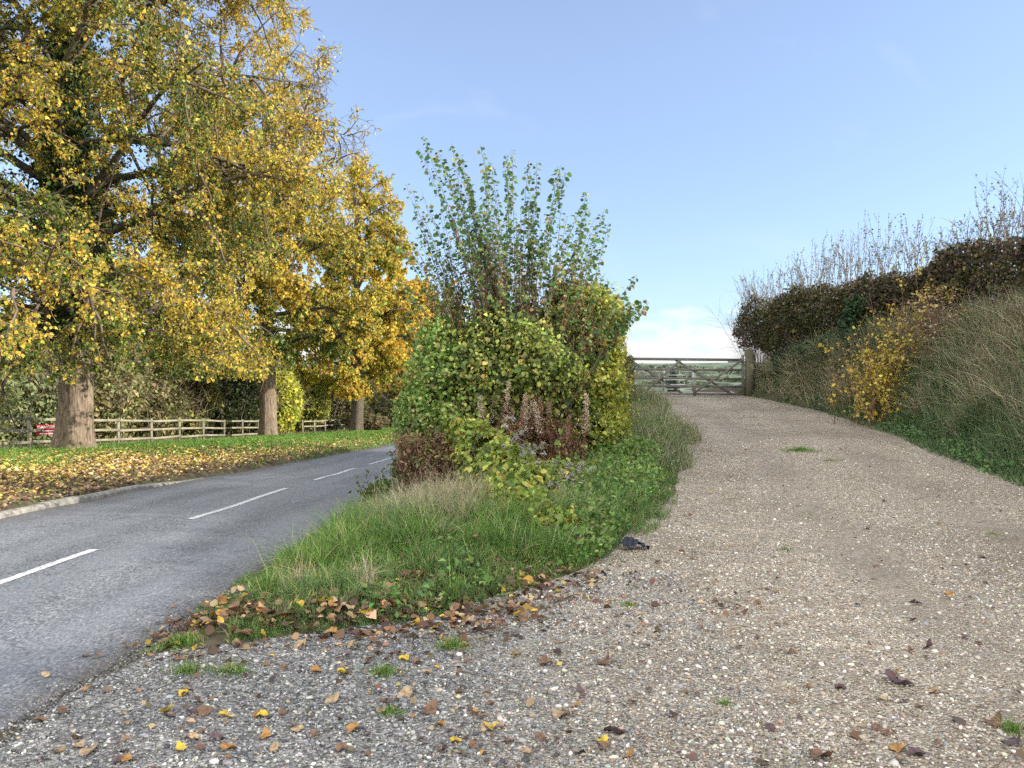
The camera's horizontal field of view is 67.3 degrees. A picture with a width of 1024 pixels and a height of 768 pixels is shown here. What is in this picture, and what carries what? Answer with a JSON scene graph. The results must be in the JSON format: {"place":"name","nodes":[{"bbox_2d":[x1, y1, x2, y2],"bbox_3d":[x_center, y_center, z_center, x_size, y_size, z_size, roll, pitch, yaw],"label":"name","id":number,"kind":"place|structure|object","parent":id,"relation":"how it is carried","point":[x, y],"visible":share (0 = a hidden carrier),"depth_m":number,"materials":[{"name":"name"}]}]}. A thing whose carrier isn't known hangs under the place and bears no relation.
{"place":"outdoors","nodes":[
{"label":"outdoors","id":0,"kind":"place"},
{"bbox_2d":[0,444,397,732],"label":"road","id":1,"kind":"structure","parent":0,"point":[80,579],"depth_m":7.25,"materials":[{"name":"asphalt"}]},
{"bbox_2d":[0,360,1016,747],"bbox_3d":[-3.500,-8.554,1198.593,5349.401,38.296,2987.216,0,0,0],"label":"ground","id":2,"kind":"structure","parent":0,"point":[216,636],"depth_m":13.77,"materials":[{"name":"plant"}]},
{"bbox_2d":[0,348,56,446],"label":"scrub bush","id":3,"kind":"object","parent":2,"relation":"on","point":[9,390],"visible":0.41,"depth_m":28.03,"materials":[{"name":"green plant"}]},
{"bbox_2d":[0,347,111,447],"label":"scrub bush","id":4,"kind":"object","parent":2,"relation":"on","point":[42,402],"visible":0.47,"depth_m":32.13,"materials":[{"name":"green plant"}]},
{"bbox_2d":[22,335,172,443],"bbox_3d":[-19.332,-0.071,35.794,7.299,6.964,7.770,0,0,0],"label":"scrub bush","id":5,"kind":"object","parent":2,"relation":"on","point":[114,403],"visible":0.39,"depth_m":35.48,"materials":[{"name":"green plant"}]},
{"bbox_2d":[0,477,202,518],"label":"kerb","id":6,"kind":"structure","parent":2,"relation":"on","point":[60,502],"depth_m":11.27,"materials":[{"name":"concrete"}]},
{"bbox_2d":[0,416,258,447],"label":"post and rail fence","id":7,"kind":"object","parent":2,"relation":"on","point":[29,430],"visible":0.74,"depth_m":34.30,"materials":[{"name":"wood"}]},
{"bbox_2d":[36,425,54,434],"bbox_3d":[-16.718,1.646,27.598,0.600,0.360,0.030,0,0,-33],"label":"danger sign","id":8,"kind":"object","parent":7,"relation":"attached to","point":[48,429],"visible":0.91,"depth_m":27.59,"materials":[{"name":"red metal"}]},
{"bbox_2d":[107,340,219,442],"bbox_3d":[-19.007,0.475,40.266,7.212,6.226,7.292,0,0,16],"label":"scrub bush","id":9,"kind":"object","parent":2,"relation":"on","point":[168,401],"visible":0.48,"depth_m":39.68,"materials":[{"name":"green plant"}]},
{"bbox_2d":[0,0,367,448],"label":"lime tree","id":10,"kind":"object","parent":2,"relation":"on","point":[59,256],"visible":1,"depth_m":20.43,"materials":[{"name":"yellow plant"}]},
{"bbox_2d":[149,347,232,440],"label":"scrub bush","id":11,"kind":"object","parent":2,"relation":"on","point":[211,387],"visible":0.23,"depth_m":44.81,"materials":[{"name":"green plant"}]},
{"bbox_2d":[0,430,394,509],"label":"leaf litter","id":12,"kind":"object","parent":2,"relation":"on","point":[124,476],"visible":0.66,"depth_m":16.03,"materials":[{"name":"plant"}]},
{"bbox_2d":[0,427,410,506],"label":"mown grass","id":13,"kind":"structure","parent":2,"relation":"on","point":[256,440],"depth_m":26.14,"materials":[{"name":"plant"}]},
{"bbox_2d":[188,373,294,438],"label":"scrub bush","id":14,"kind":"object","parent":2,"relation":"on","point":[245,392],"visible":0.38,"depth_m":49.77,"materials":[{"name":"green plant"}]},
{"bbox_2d":[2,304,489,439],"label":"distant wood","id":15,"kind":"object","parent":2,"relation":"on","point":[379,403],"depth_m":110.09,"materials":[{"name":"green plant"}]},
{"bbox_2d":[115,35,395,435],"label":"lime tree","id":16,"kind":"object","parent":2,"relation":"on","point":[298,294],"visible":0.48,"depth_m":43.65,"materials":[{"name":"yellow plant"}]},
{"bbox_2d":[228,363,312,435],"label":"scrub bush","id":17,"kind":"object","parent":2,"relation":"on","point":[258,407],"visible":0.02,"depth_m":56.41,"materials":[{"name":"green plant"}]},
{"bbox_2d":[247,361,313,433],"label":"scrub bush","id":18,"kind":"object","parent":2,"relation":"on","point":[289,413],"visible":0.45,"depth_m":56.41,"materials":[{"name":"yellow plant"}]},
{"bbox_2d":[288,362,349,433],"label":"scrub bush","id":19,"kind":"object","parent":2,"relation":"on","point":[320,395],"visible":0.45,"depth_m":66.61,"materials":[{"name":"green plant"}]},
{"bbox_2d":[302,419,344,432],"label":"post and rail fence","id":20,"kind":"object","parent":2,"relation":"on","point":[325,425],"visible":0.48,"depth_m":65.32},
{"bbox_2d":[306,375,377,431],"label":"scrub bush","id":21,"kind":"object","parent":2,"relation":"on","point":[344,408],"visible":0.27,"depth_m":76.22,"materials":[{"name":"green plant"}]},
{"bbox_2d":[279,148,430,430],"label":"lime tree","id":22,"kind":"object","parent":2,"relation":"on","point":[391,356],"visible":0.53,"depth_m":65.15,"materials":[{"name":"yellow plant"}]},
{"bbox_2d":[339,412,389,429],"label":"verge bush","id":23,"kind":"object","parent":2,"relation":"on","point":[371,419],"visible":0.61,"depth_m":67.76,"materials":[{"name":"brown plant"}]},
{"bbox_2d":[348,451,407,509],"bbox_3d":[-1.585,1.308,10.914,1.007,1.132,2.768,0,0,7],"label":"ivy patch","id":24,"kind":"object","parent":2,"relation":"on","point":[381,483],"visible":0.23,"depth_m":10.13,"materials":[{"name":"green plant"}]},
{"bbox_2d":[383,389,433,427],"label":"verge bush","id":25,"kind":"object","parent":2,"relation":"on","point":[392,397],"visible":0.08,"depth_m":83.18,"materials":[{"name":"green plant"}]},
{"bbox_2d":[363,266,470,407],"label":"lime tree","id":26,"kind":"object","parent":2,"relation":"on","point":[400,289],"visible":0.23,"depth_m":84.71,"materials":[{"name":"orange plant"}]},
{"bbox_2d":[383,404,474,495],"bbox_3d":[-1.026,0.922,10.203,1.347,1.362,1.515,0,0,0],"label":"dead shrub","id":27,"kind":"object","parent":2,"relation":"on","point":[410,460],"visible":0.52,"depth_m":9.96,"materials":[{"name":"brown plant"}]},
{"bbox_2d":[380,286,487,393],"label":"lime tree","id":28,"kind":"object","parent":2,"relation":"on","point":[383,390],"visible":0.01,"depth_m":107.22,"materials":[{"name":"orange plant"}]},
{"bbox_2d":[187,378,709,643],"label":"verge grass","id":29,"kind":"structure","parent":2,"relation":"on","point":[414,522],"depth_m":6.37,"materials":[{"name":"plant"}]},
{"bbox_2d":[476,396,485,420],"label":"willowherb plant","id":30,"kind":"object","parent":2,"relation":"on","point":[481,409],"visible":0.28,"depth_m":10.30,"materials":[{"name":"beige plant"}]},
{"bbox_2d":[489,387,499,424],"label":"willowherb plant","id":31,"kind":"object","parent":2,"relation":"on","point":[492,414],"visible":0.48,"depth_m":10.60,"materials":[{"name":"brown plant"}]},
{"bbox_2d":[499,379,510,432],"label":"willowherb plant","id":32,"kind":"object","parent":2,"relation":"on","point":[505,410],"visible":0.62,"depth_m":10.43,"materials":[{"name":"brown plant"}]},
{"bbox_2d":[370,136,648,458],"bbox_3d":[-0.013,-1.043,11.624,4.054,5.248,2.152,0,0,0],"label":"hazel bush","id":33,"kind":"object","parent":2,"relation":"on","point":[520,296],"visible":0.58,"depth_m":11.37,"materials":[{"name":"green plant"}]},
{"bbox_2d":[382,303,474,481],"bbox_3d":[-1.127,0.212,11.012,1.505,2.755,1.995,0,0,0],"label":"hop creeper","id":34,"kind":"object","parent":33,"relation":"hanging from","point":[422,404],"visible":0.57,"depth_m":10.74,"materials":[{"name":"green plant"}]},
{"bbox_2d":[505,408,514,437],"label":"willowherb plant","id":35,"kind":"object","parent":2,"relation":"on","point":[510,421],"visible":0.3,"depth_m":10.40,"materials":[{"name":"plant"}]},
{"bbox_2d":[501,419,522,443],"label":"willowherb plant","id":36,"kind":"object","parent":2,"relation":"on","point":[509,432],"visible":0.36,"depth_m":10.23,"materials":[{"name":"plant"}]},
{"bbox_2d":[436,296,592,460],"bbox_3d":[-0.069,-0.075,11.341,2.512,2.643,2.271,0,0,0],"label":"ivy thicket","id":37,"kind":"object","parent":2,"relation":"on","point":[520,376],"visible":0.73,"depth_m":10.73,"materials":[{"name":"green plant"}]},
{"bbox_2d":[441,388,597,545],"bbox_3d":[0.261,0.817,8.785,1.725,1.539,4.153,0,0,-13],"label":"bramble mound","id":38,"kind":"object","parent":2,"relation":"on","point":[484,439],"visible":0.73,"depth_m":8.84,"materials":[{"name":"green plant"}]},
{"bbox_2d":[501,415,604,488],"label":"clematis vine","id":39,"kind":"object","parent":38,"relation":"attached to","point":[569,465],"visible":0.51,"depth_m":8.71,"materials":[{"name":"grey plant"}]},
{"bbox_2d":[513,398,527,441],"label":"willowherb plant","id":40,"kind":"object","parent":2,"relation":"on","point":[519,424],"visible":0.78,"depth_m":10.19,"materials":[{"name":"brown plant"}]},
{"bbox_2d":[520,392,529,449],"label":"willowherb plant","id":41,"kind":"object","parent":2,"relation":"on","point":[526,424],"visible":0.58,"depth_m":10.41,"materials":[{"name":"brown plant"}]},
{"bbox_2d":[522,419,534,447],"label":"willowherb plant","id":42,"kind":"object","parent":2,"relation":"on","point":[530,430],"visible":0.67,"depth_m":10.44,"materials":[{"name":"brown plant"}]},
{"bbox_2d":[35,448,1023,767],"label":"leaf drift","id":43,"kind":"object","parent":2,"relation":"on","point":[339,634],"visible":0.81,"depth_m":4.91,"materials":[{"name":"plant"}]},
{"bbox_2d":[528,395,536,453],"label":"willowherb plant","id":44,"kind":"object","parent":2,"relation":"on","point":[534,398],"visible":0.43,"depth_m":10.62,"materials":[{"name":"brown plant"}]},
{"bbox_2d":[527,393,543,460],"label":"willowherb plant","id":45,"kind":"object","parent":2,"relation":"on","point":[533,414],"visible":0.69,"depth_m":10.56,"materials":[{"name":"brown plant"}]},
{"bbox_2d":[530,400,547,463],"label":"willowherb plant","id":46,"kind":"object","parent":2,"relation":"on","point":[538,420],"visible":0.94,"depth_m":10.37,"materials":[{"name":"brown plant"}]},
{"bbox_2d":[536,396,546,457],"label":"willowherb plant","id":47,"kind":"object","parent":2,"relation":"on","point":[539,400],"visible":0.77,"depth_m":10.49,"materials":[{"name":"brown plant"}]},
{"bbox_2d":[543,400,556,459],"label":"willowherb plant","id":48,"kind":"object","parent":2,"relation":"on","point":[549,423],"visible":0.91,"depth_m":10.36,"materials":[{"name":"brown plant"}]},
{"bbox_2d":[557,415,571,463],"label":"willowherb plant","id":49,"kind":"object","parent":2,"relation":"on","point":[565,435],"visible":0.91,"depth_m":10.31,"materials":[{"name":"brown plant"}]},
{"bbox_2d":[528,409,602,462],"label":"dead shrub","id":50,"kind":"object","parent":2,"relation":"on","point":[557,435],"visible":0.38,"depth_m":10.60,"materials":[{"name":"brown plant"}]},
{"bbox_2d":[577,393,593,459],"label":"willowherb plant","id":51,"kind":"object","parent":2,"relation":"on","point":[585,414],"visible":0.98,"depth_m":10.44,"materials":[{"name":"brown plant"}]},
{"bbox_2d":[542,269,644,459],"bbox_3d":[1.207,-0.229,12.095,1.415,3.315,2.289,0,0,27],"label":"field maple","id":52,"kind":"object","parent":2,"relation":"on","point":[607,407],"visible":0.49,"depth_m":11.61,"materials":[{"name":"green plant"}]},
{"bbox_2d":[550,336,648,415],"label":"hedge","id":53,"kind":"object","parent":2,"relation":"on","point":[629,361],"visible":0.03,"depth_m":21.54,"materials":[{"name":"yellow plant"}]},
{"bbox_2d":[537,429,678,560],"bbox_3d":[1.212,1.161,9.952,1.869,1.113,7.261,0,0,16],"label":"nettle patch","id":54,"kind":"object","parent":2,"relation":"on","point":[604,466],"visible":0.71,"depth_m":8.60,"materials":[{"name":"green plant"}]},
{"bbox_2d":[634,368,692,391],"bbox_3d":[7.100,-0.144,35.976,2.760,1.220,0.082,0,0,0],"label":"metal hurdle","id":55,"kind":"object","parent":2,"relation":"on","point":[664,389],"visible":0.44,"depth_m":35.98,"materials":[{"name":"silver metal"}]},
{"bbox_2d":[666,371,679,391],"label":"conifer","id":56,"kind":"object","parent":2,"relation":"on","point":[673,381],"visible":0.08,"depth_m":99.73,"materials":[{"name":"green plant"}]},
{"bbox_2d":[636,362,756,387],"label":"distant hedgerow wood","id":57,"kind":"object","parent":2,"relation":"on","point":[681,381],"visible":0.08,"depth_m":300.91,"materials":[{"name":"green plant"}]},
{"bbox_2d":[704,273,778,381],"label":"thorn bush","id":58,"kind":"object","parent":2,"relation":"on","point":[744,339],"visible":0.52,"depth_m":27.48,"materials":[{"name":"brown plant"}]},
{"bbox_2d":[745,350,753,395],"bbox_3d":[8.340,-0.225,27.030,0.260,1.962,0.240,0,0,0],"label":"gate post","id":59,"kind":"object","parent":2,"relation":"on","point":[749,365],"visible":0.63,"depth_m":26.91,"materials":[{"name":"wood"}]},
{"bbox_2d":[632,355,745,395],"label":"field gate","id":60,"kind":"structure","parent":59,"relation":"attached to","point":[711,380],"depth_m":27.01,"materials":[{"name":"wood"}]},
{"bbox_2d":[769,321,839,376],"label":"bramble bush","id":61,"kind":"object","parent":2,"relation":"on","point":[775,354],"visible":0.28,"depth_m":23.06,"materials":[{"name":"green plant"}]},
{"bbox_2d":[835,284,879,368],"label":"holly bush","id":62,"kind":"object","parent":2,"relation":"on","point":[849,310],"visible":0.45,"depth_m":19.98,"materials":[{"name":"green plant"}]},
{"bbox_2d":[731,168,1023,370],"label":"hawthorn hedge","id":63,"kind":"object","parent":2,"relation":"on","point":[791,314],"visible":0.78,"depth_m":19.21,"materials":[{"name":"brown plant"}]},
{"bbox_2d":[735,266,1023,486],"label":"bank grass","id":64,"kind":"structure","parent":2,"relation":"on","point":[981,411],"depth_m":14.74,"materials":[{"name":"plant"}]},
{"bbox_2d":[818,247,959,429],"bbox_3d":[8.477,-1.009,17.315,2.733,4.084,2.532,0,0,5],"label":"yellow shrub","id":65,"kind":"object","parent":2,"relation":"on","point":[881,379],"visible":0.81,"depth_m":17.09,"materials":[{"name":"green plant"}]},
{"bbox_2d":[879,273,988,381],"bbox_3d":[9.287,-1.016,16.589,2.625,2.533,2.688,0,0,0],"label":"dogwood shrub","id":66,"kind":"object","parent":2,"relation":"on","point":[924,310],"visible":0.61,"depth_m":16.17,"materials":[{"name":"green plant"}]},
{"bbox_2d":[0,383,1023,767],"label":"gravel track","id":67,"kind":"structure","parent":0,"point":[736,419],"depth_m":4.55,"materials":[{"name":"gravel"}]},
{"bbox_2d":[78,741,96,757],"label":"fallen leaf","id":68,"kind":"object","parent":67,"relation":"on","point":[86,750],"visible":1,"depth_m":3.25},
{"bbox_2d":[122,753,133,760],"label":"fallen leaf","id":69,"kind":"object","parent":67,"relation":"on","point":[127,757],"visible":1,"depth_m":3.19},
{"bbox_2d":[96,626,217,662],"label":"grass tuft","id":70,"kind":"object","parent":67,"relation":"on","point":[182,639],"visible":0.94,"depth_m":4.54,"materials":[{"name":"plant"}]},
{"bbox_2d":[176,740,187,751],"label":"fallen leaf","id":71,"kind":"object","parent":67,"relation":"on","point":[180,745],"visible":1,"depth_m":3.28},
{"bbox_2d":[160,654,219,678],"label":"grass tuft","id":72,"kind":"object","parent":67,"relation":"on","point":[188,669],"visible":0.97,"depth_m":4.13,"materials":[{"name":"plant"}]},
{"bbox_2d":[197,705,212,716],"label":"fallen leaf","id":73,"kind":"object","parent":67,"relation":"on","point":[205,710],"visible":1,"depth_m":3.62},
{"bbox_2d":[210,732,224,738],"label":"fallen leaf","id":74,"kind":"object","parent":67,"relation":"on","point":[213,735],"visible":1,"depth_m":3.38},
{"bbox_2d":[220,742,235,749],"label":"fallen leaf","id":75,"kind":"object","parent":67,"relation":"on","point":[224,745],"visible":1,"depth_m":3.28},
{"bbox_2d":[200,654,305,681],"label":"grass tuft","id":76,"kind":"object","parent":67,"relation":"on","point":[230,668],"visible":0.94,"depth_m":4.12,"materials":[{"name":"plant"}]},
{"bbox_2d":[258,727,271,738],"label":"fallen leaf","id":77,"kind":"object","parent":67,"relation":"on","point":[266,732],"visible":1,"depth_m":3.40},
{"bbox_2d":[269,741,278,751],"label":"fallen leaf","id":78,"kind":"object","parent":67,"relation":"on","point":[274,746],"visible":1,"depth_m":3.28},
{"bbox_2d":[291,724,306,731],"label":"fallen leaf","id":79,"kind":"object","parent":67,"relation":"on","point":[299,727],"visible":1,"depth_m":3.45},
{"bbox_2d":[293,634,307,648],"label":"fallen leaf","id":80,"kind":"object","parent":67,"relation":"on","point":[296,645],"visible":0.98,"depth_m":4.52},
{"bbox_2d":[325,691,339,702],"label":"fallen leaf","id":81,"kind":"object","parent":67,"relation":"on","point":[334,697],"visible":1,"depth_m":3.77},
{"bbox_2d":[336,742,347,750],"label":"fallen leaf","id":82,"kind":"object","parent":67,"relation":"on","point":[339,747],"visible":1,"depth_m":3.28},
{"bbox_2d":[346,721,359,732],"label":"fallen leaf","id":83,"kind":"object","parent":67,"relation":"on","point":[350,727],"visible":1,"depth_m":3.48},
{"bbox_2d":[358,660,418,686],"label":"grass tuft","id":84,"kind":"object","parent":67,"relation":"on","point":[385,669],"visible":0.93,"depth_m":4.11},
{"bbox_2d":[370,701,408,717],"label":"grass tuft","id":85,"kind":"object","parent":67,"relation":"on","point":[391,709],"visible":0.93,"depth_m":3.63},
{"bbox_2d":[397,684,414,697],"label":"fallen leaf","id":86,"kind":"object","parent":67,"relation":"on","point":[406,691],"visible":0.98,"depth_m":3.85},
{"bbox_2d":[421,698,437,715],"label":"fallen leaf","id":87,"kind":"object","parent":67,"relation":"on","point":[430,706],"visible":1,"depth_m":3.67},
{"bbox_2d":[420,627,477,654],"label":"grass tuft","id":88,"kind":"object","parent":67,"relation":"on","point":[453,644],"visible":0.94,"depth_m":4.51,"materials":[{"name":"plant"}]},
{"bbox_2d":[468,739,477,748],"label":"fallen leaf","id":89,"kind":"object","parent":67,"relation":"on","point":[472,744],"visible":1,"depth_m":3.31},
{"bbox_2d":[480,722,491,731],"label":"fallen leaf","id":90,"kind":"object","parent":67,"relation":"on","point":[484,728],"visible":1,"depth_m":3.47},
{"bbox_2d":[518,611,528,623],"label":"fallen leaf","id":91,"kind":"object","parent":67,"relation":"on","point":[523,616],"visible":1,"depth_m":4.99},
{"bbox_2d":[535,731,545,741],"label":"fallen leaf","id":92,"kind":"object","parent":67,"relation":"on","point":[539,735],"visible":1,"depth_m":3.38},
{"bbox_2d":[539,654,552,663],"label":"fallen leaf","id":93,"kind":"object","parent":67,"relation":"on","point":[544,659],"visible":1,"depth_m":4.29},
{"bbox_2d":[552,706,569,718],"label":"fallen leaf","id":94,"kind":"object","parent":67,"relation":"on","point":[557,713],"visible":1,"depth_m":3.62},
{"bbox_2d":[574,683,584,696],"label":"fallen leaf","id":95,"kind":"object","parent":67,"relation":"on","point":[580,690],"visible":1,"depth_m":3.89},
{"bbox_2d":[596,653,608,663],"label":"fallen leaf","id":96,"kind":"object","parent":67,"relation":"on","point":[605,660],"visible":1,"depth_m":4.29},
{"bbox_2d":[598,740,610,749],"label":"fallen leaf","id":97,"kind":"object","parent":67,"relation":"on","point":[605,745],"visible":1,"depth_m":3.30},
{"bbox_2d":[603,725,626,733],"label":"fallen leaf","id":98,"kind":"object","parent":67,"relation":"on","point":[615,729],"visible":1,"depth_m":3.43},
{"bbox_2d":[617,599,638,610],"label":"grass tuft","id":99,"kind":"object","parent":67,"relation":"on","point":[628,603],"visible":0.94,"depth_m":5.34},
{"bbox_2d":[619,536,649,548],"bbox_3d":[1.099,1.427,6.903,0.240,0.100,0.150,7,-3,-28],"label":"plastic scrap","id":100,"kind":"object","parent":67,"relation":"on","point":[627,541],"visible":1,"depth_m":6.87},
{"bbox_2d":[762,723,775,730],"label":"fallen leaf","id":101,"kind":"object","parent":67,"relation":"on","point":[770,726],"visible":1,"depth_m":3.47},
{"bbox_2d":[769,444,848,453],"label":"grass tuft","id":102,"kind":"object","parent":67,"relation":"on","point":[801,449],"visible":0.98,"depth_m":13.31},
{"bbox_2d":[809,748,832,757],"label":"fallen leaf","id":103,"kind":"object","parent":67,"relation":"on","point":[816,752],"visible":1,"depth_m":3.21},
{"bbox_2d":[889,742,906,752],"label":"fallen leaf","id":104,"kind":"object","parent":67,"relation":"on","point":[897,747],"visible":1,"depth_m":3.28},
{"bbox_2d":[885,668,912,683],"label":"fallen leaf","id":105,"kind":"object","parent":67,"relation":"on","point":[890,674],"visible":1,"depth_m":4.00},
{"bbox_2d":[907,746,927,754],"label":"fallen leaf","id":106,"kind":"object","parent":67,"relation":"on","point":[916,750],"visible":1,"depth_m":3.25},
{"bbox_2d":[983,711,1001,728],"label":"fallen leaf","id":107,"kind":"object","parent":67,"relation":"on","point":[993,721],"visible":0.94,"depth_m":3.53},
{"bbox_2d":[991,713,1023,737],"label":"grass tuft","id":108,"kind":"object","parent":67,"relation":"on","point":[1013,727],"visible":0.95,"depth_m":3.47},
{"bbox_2d":[1001,732,1019,744],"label":"fallen leaf","id":109,"kind":"object","parent":67,"relation":"on","point":[1016,741],"visible":1,"depth_m":3.34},
{"bbox_2d":[0,0,1023,362],"label":"sky","id":110,"kind":"structure","parent":0,"point":[717,139],"materials":[{"name":"blue"}]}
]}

